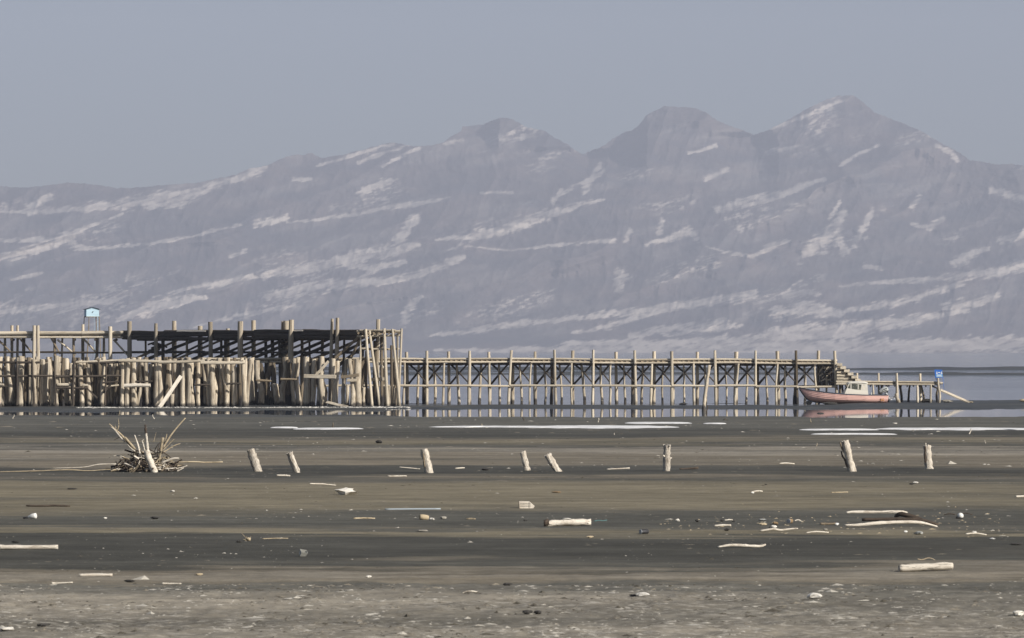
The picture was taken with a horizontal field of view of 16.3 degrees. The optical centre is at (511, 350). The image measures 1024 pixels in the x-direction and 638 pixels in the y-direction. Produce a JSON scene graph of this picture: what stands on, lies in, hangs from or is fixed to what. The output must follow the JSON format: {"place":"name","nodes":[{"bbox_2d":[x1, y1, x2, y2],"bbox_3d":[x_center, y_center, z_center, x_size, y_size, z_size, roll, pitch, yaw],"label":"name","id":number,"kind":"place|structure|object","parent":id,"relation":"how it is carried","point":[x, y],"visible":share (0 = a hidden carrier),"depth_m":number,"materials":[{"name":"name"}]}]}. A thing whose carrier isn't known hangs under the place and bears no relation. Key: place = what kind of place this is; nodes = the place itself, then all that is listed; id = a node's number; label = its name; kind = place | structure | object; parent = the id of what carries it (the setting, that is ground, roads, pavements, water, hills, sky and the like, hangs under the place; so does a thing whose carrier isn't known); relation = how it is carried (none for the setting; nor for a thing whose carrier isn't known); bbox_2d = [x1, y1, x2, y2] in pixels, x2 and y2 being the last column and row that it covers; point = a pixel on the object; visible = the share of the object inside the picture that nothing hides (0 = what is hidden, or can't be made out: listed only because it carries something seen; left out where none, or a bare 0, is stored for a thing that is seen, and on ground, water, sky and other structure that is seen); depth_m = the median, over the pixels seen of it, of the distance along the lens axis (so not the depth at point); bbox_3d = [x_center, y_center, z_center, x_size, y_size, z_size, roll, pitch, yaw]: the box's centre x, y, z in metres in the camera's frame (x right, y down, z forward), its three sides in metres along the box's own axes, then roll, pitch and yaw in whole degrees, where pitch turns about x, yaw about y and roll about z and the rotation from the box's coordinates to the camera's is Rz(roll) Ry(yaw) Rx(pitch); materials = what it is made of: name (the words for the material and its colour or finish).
{"place":"outdoors","nodes":[
{"label":"outdoors","id":0,"kind":"place"},
{"bbox_2d":[0,418,1021,588],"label":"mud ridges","id":1,"kind":"object","parent":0,"point":[533,478],"visible":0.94,"depth_m":101.56,"materials":[{"name":"soil"}]},
{"bbox_2d":[0,366,1023,637],"bbox_3d":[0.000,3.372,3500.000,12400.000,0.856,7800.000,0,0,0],"label":"ground","id":2,"kind":"structure","parent":0,"point":[338,540],"depth_m":72.72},
{"bbox_2d":[0,627,13,630],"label":"stone","id":3,"kind":"object","parent":2,"relation":"on","point":[7,628],"visible":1,"depth_m":44.98,"materials":[{"name":"white stone"}]},
{"bbox_2d":[0,545,57,548],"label":"driftwood log","id":4,"kind":"object","parent":2,"relation":"on","point":[28,546],"visible":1,"depth_m":63.25,"materials":[{"name":"beige wood"}]},
{"bbox_2d":[23,513,36,518],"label":"jug","id":5,"kind":"object","parent":2,"relation":"on","point":[33,516],"visible":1,"depth_m":74.66,"materials":[{"name":"white plastic"}]},
{"bbox_2d":[37,623,49,626],"bbox_3d":[-5.947,3.474,45.463,0.126,0.044,0.188,0,0,43],"label":"clod","id":6,"kind":"object","parent":2,"relation":"on","point":[43,624],"visible":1,"depth_m":45.42,"materials":[{"name":"soil"}]},
{"bbox_2d":[26,504,69,506],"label":"driftwood stick","id":7,"kind":"object","parent":2,"relation":"on","point":[47,505],"visible":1,"depth_m":80.48,"materials":[{"name":"brown wood"}]},
{"bbox_2d":[0,469,110,471],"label":"driftwood branch","id":8,"kind":"object","parent":2,"relation":"on","point":[54,470],"visible":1,"depth_m":103.49,"materials":[{"name":"beige wood"}]},
{"bbox_2d":[52,582,72,583],"bbox_3d":[-6.758,3.486,53.854,0.319,0.035,0.034,0,0,-2],"label":"driftwood stick","id":9,"kind":"object","parent":2,"relation":"on","point":[60,582],"visible":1,"depth_m":53.85,"materials":[{"name":"beige wood"}]},
{"bbox_2d":[68,464,111,467],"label":"driftwood branch","id":10,"kind":"object","parent":2,"relation":"on","point":[89,466],"visible":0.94,"depth_m":106.81,"materials":[{"name":"beige wood"}]},
{"bbox_2d":[83,307,100,357],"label":"lookout tower","id":11,"kind":"structure","parent":2,"relation":"on","point":[91,312],"depth_m":419.97,"materials":[{"name":"blue paint"}]},
{"bbox_2d":[79,573,112,575],"bbox_3d":[-6.471,3.481,55.709,0.520,0.052,0.053,0,0,-6],"label":"driftwood stick","id":12,"kind":"object","parent":2,"relation":"on","point":[95,574],"visible":1,"depth_m":55.69,"materials":[{"name":"beige wood"}]},
{"bbox_2d":[107,418,186,471],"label":"driftwood heap","id":13,"kind":"object","parent":2,"relation":"on","point":[147,462],"visible":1,"depth_m":104.07,"materials":[{"name":"brown wood"}]},
{"bbox_2d":[158,375,181,406],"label":"plank","id":14,"kind":"object","parent":2,"relation":"on","point":[170,391],"visible":0.97,"depth_m":224.13,"materials":[{"name":"beige wood"}]},
{"bbox_2d":[162,582,180,584],"bbox_3d":[-5.101,3.486,53.742,0.286,0.040,0.040,0,0,-6],"label":"driftwood stick","id":15,"kind":"object","parent":2,"relation":"on","point":[163,583],"visible":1,"depth_m":53.73,"materials":[{"name":"beige wood"}]},
{"bbox_2d":[171,461,222,462],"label":"driftwood branch","id":16,"kind":"object","parent":2,"relation":"on","point":[198,462],"visible":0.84,"depth_m":112.00,"materials":[{"name":"beige wood"}]},
{"bbox_2d":[0,356,396,406],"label":"pile wall","id":17,"kind":"structure","parent":2,"relation":"on","point":[77,381],"depth_m":225.66,"materials":[{"name":"brown wood"}]},
{"bbox_2d":[0,318,402,405],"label":"timber platform","id":18,"kind":"structure","parent":2,"relation":"on","point":[286,336],"depth_m":239.93,"materials":[{"name":"brown wood"}]},
{"bbox_2d":[77,406,409,407],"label":"salt rim","id":19,"kind":"object","parent":2,"relation":"on","point":[244,407],"visible":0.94,"depth_m":222.07,"materials":[{"name":"white stone"}]},
{"bbox_2d":[247,448,261,470],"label":"stump","id":20,"kind":"object","parent":2,"relation":"on","point":[254,460],"visible":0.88,"depth_m":104.15,"materials":[{"name":"brown wood"}]},
{"bbox_2d":[286,451,299,472],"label":"stump","id":21,"kind":"object","parent":2,"relation":"on","point":[293,463],"visible":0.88,"depth_m":103.28,"materials":[{"name":"brown wood"}]},
{"bbox_2d":[299,549,307,555],"bbox_3d":[-3.554,3.444,61.079,0.129,0.137,0.115,0,0,-29],"label":"plastic tub","id":22,"kind":"object","parent":2,"relation":"on","point":[303,552],"visible":1,"depth_m":61.06,"materials":[{"name":"grey plastic"}]},
{"bbox_2d":[295,427,362,429],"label":"snow patch","id":23,"kind":"object","parent":2,"relation":"on","point":[329,428],"visible":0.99,"depth_m":160.22,"materials":[{"name":"white snow"}]},
{"bbox_2d":[326,401,347,406],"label":"plank","id":24,"kind":"object","parent":2,"relation":"on","point":[335,404],"visible":0.92,"depth_m":223.95,"materials":[{"name":"brown wood"}]},
{"bbox_2d":[334,487,357,494],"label":"foam wad","id":25,"kind":"object","parent":2,"relation":"on","point":[346,491],"visible":1,"depth_m":87.09,"materials":[{"name":"white plastic"}]},
{"bbox_2d":[353,517,374,518],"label":"driftwood stick","id":26,"kind":"object","parent":2,"relation":"on","point":[363,518],"visible":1,"depth_m":74.73,"materials":[{"name":"beige wood"}]},
{"bbox_2d":[387,475,406,476],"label":"driftwood stick","id":27,"kind":"object","parent":2,"relation":"on","point":[397,476],"visible":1,"depth_m":99.83,"materials":[{"name":"beige wood"}]},
{"bbox_2d":[385,508,440,509],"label":"pipe","id":28,"kind":"object","parent":2,"relation":"on","point":[412,508],"visible":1,"depth_m":78.88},
{"bbox_2d":[419,514,428,519],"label":"foam block","id":29,"kind":"object","parent":2,"relation":"on","point":[423,517],"depth_m":74.43,"materials":[{"name":"beige plastic"}]},
{"bbox_2d":[420,448,432,472],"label":"stump","id":30,"kind":"object","parent":2,"relation":"on","point":[427,463],"visible":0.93,"depth_m":102.83,"materials":[{"name":"brown wood"}]},
{"bbox_2d":[434,426,536,426],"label":"snow patch","id":31,"kind":"object","parent":2,"relation":"on","point":[485,426],"visible":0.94,"depth_m":164.74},
{"bbox_2d":[0,583,1023,637],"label":"grey crumbs","id":32,"kind":"object","parent":2,"relation":"on","point":[411,635],"visible":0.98,"depth_m":49.08,"materials":[{"name":"grey gravel"}]},
{"bbox_2d":[0,583,1023,637],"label":"salt crumbs","id":33,"kind":"object","parent":2,"relation":"on","point":[542,633],"visible":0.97,"depth_m":47.36,"materials":[{"name":"white"}]},
{"bbox_2d":[0,584,1023,637],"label":"mud crumbs","id":34,"kind":"object","parent":2,"relation":"on","point":[542,592],"visible":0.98,"depth_m":48.16,"materials":[{"name":"soil"}]},
{"bbox_2d":[3,418,1021,586],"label":"dark chips","id":35,"kind":"object","parent":2,"relation":"on","point":[490,476],"visible":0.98,"depth_m":99.93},
{"bbox_2d":[204,350,837,404],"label":"long pier","id":36,"kind":"structure","parent":2,"relation":"on","point":[825,373],"depth_m":239.54,"materials":[{"name":"brown wood"}]},
{"bbox_2d":[22,419,1022,588],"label":"pale chips","id":37,"kind":"object","parent":2,"relation":"on","point":[145,577],"visible":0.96,"depth_m":86.80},
{"bbox_2d":[520,451,529,469],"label":"stump","id":38,"kind":"object","parent":2,"relation":"on","point":[525,462],"visible":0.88,"depth_m":105.08,"materials":[{"name":"brown wood"}]},
{"bbox_2d":[519,501,533,507],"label":"broken block","id":39,"kind":"object","parent":2,"relation":"on","point":[525,504],"depth_m":79.70,"materials":[{"name":"white concrete"}]},
{"bbox_2d":[522,610,532,613],"bbox_3d":[0.203,3.459,47.477,0.148,0.058,0.111,0,0,7],"label":"clod","id":40,"kind":"object","parent":2,"relation":"on","point":[527,611],"visible":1,"depth_m":47.45,"materials":[{"name":"soil"}]},
{"bbox_2d":[545,453,561,471],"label":"stump","id":41,"kind":"object","parent":2,"relation":"on","point":[551,461],"visible":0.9,"depth_m":104.16,"materials":[{"name":"brown wood"}]},
{"bbox_2d":[544,519,590,526],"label":"driftwood log","id":42,"kind":"object","parent":2,"relation":"on","point":[573,522],"visible":1,"depth_m":71.67,"materials":[{"name":"beige wood"}]},
{"bbox_2d":[525,425,676,428],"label":"snow patch","id":43,"kind":"object","parent":2,"relation":"on","point":[598,426],"visible":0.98,"depth_m":163.94,"materials":[{"name":"white snow"}]},
{"bbox_2d":[607,467,629,469],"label":"driftwood stick","id":44,"kind":"object","parent":2,"relation":"on","point":[618,468],"visible":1,"depth_m":105.87,"materials":[{"name":"beige wood"}]},
{"bbox_2d":[636,592,649,595],"bbox_3d":[1.864,3.473,51.150,0.206,0.065,0.137,0,0,8],"label":"stone","id":45,"kind":"object","parent":2,"relation":"on","point":[641,593],"visible":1,"depth_m":51.11,"materials":[{"name":"white stone"}]},
{"bbox_2d":[639,529,648,533],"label":"can","id":46,"kind":"object","parent":2,"relation":"on","point":[643,531],"visible":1,"depth_m":68.59,"materials":[{"name":"metal"}]},
{"bbox_2d":[627,422,688,423],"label":"snow patch","id":47,"kind":"object","parent":2,"relation":"on","point":[658,422],"visible":0.97,"depth_m":173.25,"materials":[{"name":"white snow"}]},
{"bbox_2d":[663,444,671,470],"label":"stump","id":48,"kind":"object","parent":2,"relation":"on","point":[667,458],"visible":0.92,"depth_m":104.59,"materials":[{"name":"brown wood"}]},
{"bbox_2d":[679,467,697,469],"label":"driftwood stick","id":49,"kind":"object","parent":2,"relation":"on","point":[688,468],"visible":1,"depth_m":106.09,"materials":[{"name":"wood"}]},
{"bbox_2d":[702,365,710,410],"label":"leaning post","id":50,"kind":"object","parent":2,"relation":"on","point":[706,388],"visible":0.85,"depth_m":210.99,"materials":[{"name":"brown wood"}]},
{"bbox_2d":[714,524,730,526],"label":"driftwood stick","id":51,"kind":"object","parent":2,"relation":"on","point":[719,525],"visible":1,"depth_m":71.44,"materials":[{"name":"beige wood"}]},
{"bbox_2d":[718,544,765,547],"bbox_3d":[4.085,3.459,63.678,0.869,0.072,0.059,0,0,-6],"label":"driftwood branch","id":52,"kind":"object","parent":2,"relation":"on","point":[741,545],"visible":1,"depth_m":63.66,"materials":[{"name":"beige wood"}]},
{"bbox_2d":[760,528,797,531],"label":"driftwood branch","id":53,"kind":"object","parent":2,"relation":"on","point":[776,529],"visible":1,"depth_m":69.63,"materials":[{"name":"beige wood"}]},
{"bbox_2d":[807,593,821,598],"bbox_3d":[4.286,3.466,50.730,0.226,0.092,0.154,0,0,12],"label":"stone","id":54,"kind":"object","parent":2,"relation":"on","point":[813,595],"visible":1,"depth_m":50.67,"materials":[{"name":"white stone"}]},
{"bbox_2d":[805,531,828,532],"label":"driftwood stick","id":55,"kind":"object","parent":2,"relation":"on","point":[817,532],"visible":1,"depth_m":68.84,"materials":[{"name":"beige wood"}]},
{"bbox_2d":[660,506,1002,534],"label":"shore litter","id":56,"kind":"object","parent":2,"relation":"on","point":[840,527],"visible":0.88,"depth_m":71.93,"materials":[{"name":"beige plastic"}]},
{"bbox_2d":[801,428,877,429],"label":"snow patch","id":57,"kind":"object","parent":2,"relation":"on","point":[841,429],"visible":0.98,"depth_m":158.36,"materials":[{"name":"white snow"}]},
{"bbox_2d":[840,440,855,471],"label":"stump","id":58,"kind":"object","parent":2,"relation":"on","point":[847,452],"visible":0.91,"depth_m":104.14,"materials":[{"name":"brown wood"}]},
{"bbox_2d":[815,433,896,434],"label":"snow patch","id":59,"kind":"object","parent":2,"relation":"on","point":[855,434],"visible":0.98,"depth_m":150.33,"materials":[{"name":"white snow"}]},
{"bbox_2d":[846,510,907,512],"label":"driftwood branch","id":60,"kind":"object","parent":2,"relation":"on","point":[886,511],"visible":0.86,"depth_m":77.31,"materials":[{"name":"beige wood"}]},
{"bbox_2d":[831,373,942,402],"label":"landing","id":61,"kind":"object","parent":2,"relation":"on","point":[919,390],"visible":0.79,"depth_m":239.96,"materials":[{"name":"brown wood"}]},
{"bbox_2d":[836,363,860,382],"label":"stair","id":62,"kind":"object","parent":61,"relation":"on","point":[843,374],"visible":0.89,"depth_m":239.94,"materials":[{"name":"brown wood"}]},
{"bbox_2d":[935,370,943,386],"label":"sign","id":63,"kind":"object","parent":61,"relation":"attached to","point":[938,373],"visible":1,"depth_m":239.95,"materials":[{"name":"blue metal"}]},
{"bbox_2d":[844,520,937,526],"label":"driftwood branch","id":64,"kind":"object","parent":2,"relation":"on","point":[890,523],"visible":1,"depth_m":71.24,"materials":[{"name":"beige wood"}]},
{"bbox_2d":[862,517,938,525],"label":"driftwood branch","id":65,"kind":"object","parent":2,"relation":"on","point":[897,519],"visible":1,"depth_m":71.80,"materials":[{"name":"brown wood"}]},
{"bbox_2d":[894,512,922,518],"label":"broken plank","id":66,"kind":"object","parent":2,"relation":"on","point":[903,514],"visible":0.63,"depth_m":72.58,"materials":[{"name":"wood"}]},
{"bbox_2d":[898,562,952,571],"bbox_3d":[6.584,3.438,57.036,0.876,0.157,0.134,0,0,-8],"label":"driftwood log","id":67,"kind":"object","parent":2,"relation":"on","point":[925,566],"visible":1,"depth_m":56.99,"materials":[{"name":"beige wood"}]},
{"bbox_2d":[923,443,933,468],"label":"stump","id":68,"kind":"object","parent":2,"relation":"on","point":[928,461],"visible":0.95,"depth_m":106.43,"materials":[{"name":"brown wood"}]},
{"bbox_2d":[879,427,1023,429],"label":"snow patch","id":69,"kind":"object","parent":2,"relation":"on","point":[972,428],"visible":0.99,"depth_m":159.62,"materials":[{"name":"white snow"}]},
{"bbox_2d":[940,389,969,402],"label":"plank","id":70,"kind":"object","parent":2,"relation":"on","point":[954,396],"visible":0.96,"depth_m":240.04,"materials":[{"name":"brown wood"}]},
{"bbox_2d":[956,513,963,518],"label":"float","id":71,"kind":"object","parent":2,"relation":"on","point":[960,516],"visible":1,"depth_m":74.88,"materials":[{"name":"white plastic"}]},
{"bbox_2d":[1013,610,1023,615],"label":"stone","id":72,"kind":"object","parent":2,"relation":"on","point":[1018,613],"visible":1,"depth_m":47.45,"materials":[{"name":"white stone"}]},
{"bbox_2d":[0,95,1023,352],"bbox_3d":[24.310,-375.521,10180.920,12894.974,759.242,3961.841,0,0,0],"label":"mountain","id":73,"kind":"structure","parent":0,"point":[846,223],"depth_m":9265.01,"materials":[{"name":"grey stone"}]},
{"bbox_2d":[0,353,1023,417],"bbox_3d":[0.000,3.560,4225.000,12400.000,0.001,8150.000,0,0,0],"label":"water","id":74,"kind":"structure","parent":0,"point":[988,387],"depth_m":331.41,"materials":[{"name":"grey liquid"}]},
{"bbox_2d":[799,381,894,403],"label":"fishing boat","id":75,"kind":"object","parent":74,"relation":"on","point":[855,391],"visible":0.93,"depth_m":237.34,"materials":[{"name":"red paint"}]},
{"bbox_2d":[0,0,1023,188],"label":"sky","id":76,"kind":"structure","parent":0,"point":[116,94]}
]}

